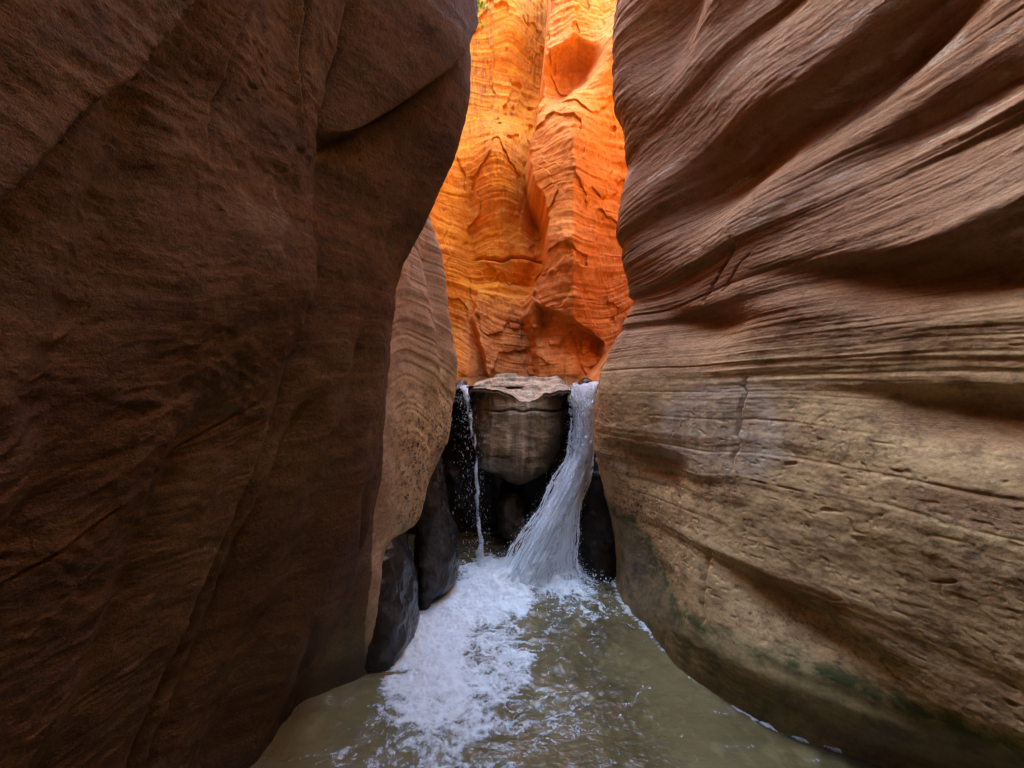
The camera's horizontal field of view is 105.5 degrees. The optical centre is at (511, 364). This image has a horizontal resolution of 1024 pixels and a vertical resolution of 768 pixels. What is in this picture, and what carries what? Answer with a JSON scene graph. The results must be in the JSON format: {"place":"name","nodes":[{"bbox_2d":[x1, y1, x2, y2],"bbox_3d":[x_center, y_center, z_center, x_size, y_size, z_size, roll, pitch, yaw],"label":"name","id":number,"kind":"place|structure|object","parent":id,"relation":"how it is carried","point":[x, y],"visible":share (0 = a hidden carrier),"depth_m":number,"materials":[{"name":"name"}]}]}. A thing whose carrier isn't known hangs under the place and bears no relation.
{"place":"outdoors","nodes":[
{"label":"outdoors","id":0,"kind":"place"},
{"bbox_2d":[0,0,478,767],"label":"canyon wall","id":1,"kind":"structure","parent":0,"point":[228,366],"depth_m":0.99,"materials":[{"name":"stone"}]},
{"bbox_2d":[477,0,488,28],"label":"plant","id":2,"kind":"object","parent":1,"relation":"on","point":[479,5],"visible":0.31,"depth_m":2.74,"materials":[{"name":"green plant"}]},
{"bbox_2d":[407,386,597,533],"bbox_3d":[0.500,1.093,6.089,11.000,1.865,5.822,0,0,0],"label":"creek ledge","id":3,"kind":"object","parent":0,"point":[459,478],"visible":0.09,"depth_m":3.65,"materials":[{"name":"black stone"}]},
{"bbox_2d":[455,380,467,392],"bbox_3d":[-0.444,0.189,3.361,0.116,0.112,0.164,0,0,0],"label":"stone","id":4,"kind":"object","parent":3,"relation":"on","point":[459,384],"visible":0.63,"depth_m":3.30,"materials":[{"name":"grey stone"}]},
{"bbox_2d":[468,373,571,485],"bbox_3d":[0.067,0.572,3.524,0.853,0.983,0.952,0,0,0],"label":"boulder","id":5,"kind":"object","parent":3,"relation":"on","point":[520,425],"visible":0.98,"depth_m":3.11,"materials":[{"name":"brown stone"}]},
{"bbox_2d":[578,378,591,384],"bbox_3d":[0.668,0.181,3.564,0.140,0.121,0.173,0,0,0],"label":"stone","id":6,"kind":"object","parent":3,"relation":"on","point":[584,380],"visible":0.47,"depth_m":3.51,"materials":[{"name":"grey stone"}]},
{"bbox_2d":[456,376,598,386],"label":"creek water","id":7,"kind":"structure","parent":0,"point":[471,380],"depth_m":4.76,"materials":[{"name":"grey liquid"}]},
{"bbox_2d":[429,0,633,379],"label":"back cliff","id":8,"kind":"structure","parent":0,"point":[523,214],"depth_m":6.12,"materials":[{"name":"orange stone"}]},
{"bbox_2d":[250,531,882,767],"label":"pool water","id":9,"kind":"structure","parent":0,"point":[613,664],"depth_m":1.76,"materials":[{"name":"green liquid"}]},
{"bbox_2d":[365,531,419,673],"bbox_3d":[-0.748,1.294,2.268,0.402,1.021,0.535,0,0,0],"label":"wet rock","id":10,"kind":"object","parent":9,"relation":"in","point":[397,620],"visible":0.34,"depth_m":2.11,"materials":[{"name":"grey stone"}]},
{"bbox_2d":[413,456,459,610],"bbox_3d":[-0.538,1.178,2.765,0.326,1.262,0.536,0,0,0],"label":"wet rock","id":11,"kind":"object","parent":9,"relation":"in","point":[436,558],"visible":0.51,"depth_m":2.59,"materials":[{"name":"black stone"}]},
{"bbox_2d":[452,385,500,566],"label":"waterfall","id":12,"kind":"structure","parent":9,"relation":"on","point":[479,552],"depth_m":3.02,"materials":[{"name":"white liquid"}]},
{"bbox_2d":[497,484,524,539],"bbox_3d":[-0.009,1.301,3.475,0.253,0.405,0.304,0,0,0],"label":"rubble rock","id":13,"kind":"object","parent":9,"relation":"on","point":[510,509],"visible":0.93,"depth_m":3.37,"materials":[{"name":"black stone"}]},
{"bbox_2d":[460,381,631,624],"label":"waterfall","id":14,"kind":"structure","parent":9,"relation":"on","point":[548,546],"depth_m":2.89,"materials":[{"name":"white liquid"}]},
{"bbox_2d":[326,543,841,767],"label":"foam","id":15,"kind":"object","parent":9,"relation":"on","point":[434,661],"visible":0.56,"depth_m":2.09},
{"bbox_2d":[575,453,616,581],"bbox_3d":[0.715,1.266,3.140,0.454,1.073,0.609,0,0,0],"label":"wet rock","id":16,"kind":"object","parent":9,"relation":"in","point":[596,551],"visible":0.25,"depth_m":2.93,"materials":[{"name":"black stone"}]},
{"bbox_2d":[593,0,1023,767],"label":"canyon wall","id":17,"kind":"structure","parent":0,"point":[809,426],"depth_m":1.75,"materials":[{"name":"stone"}]}
]}

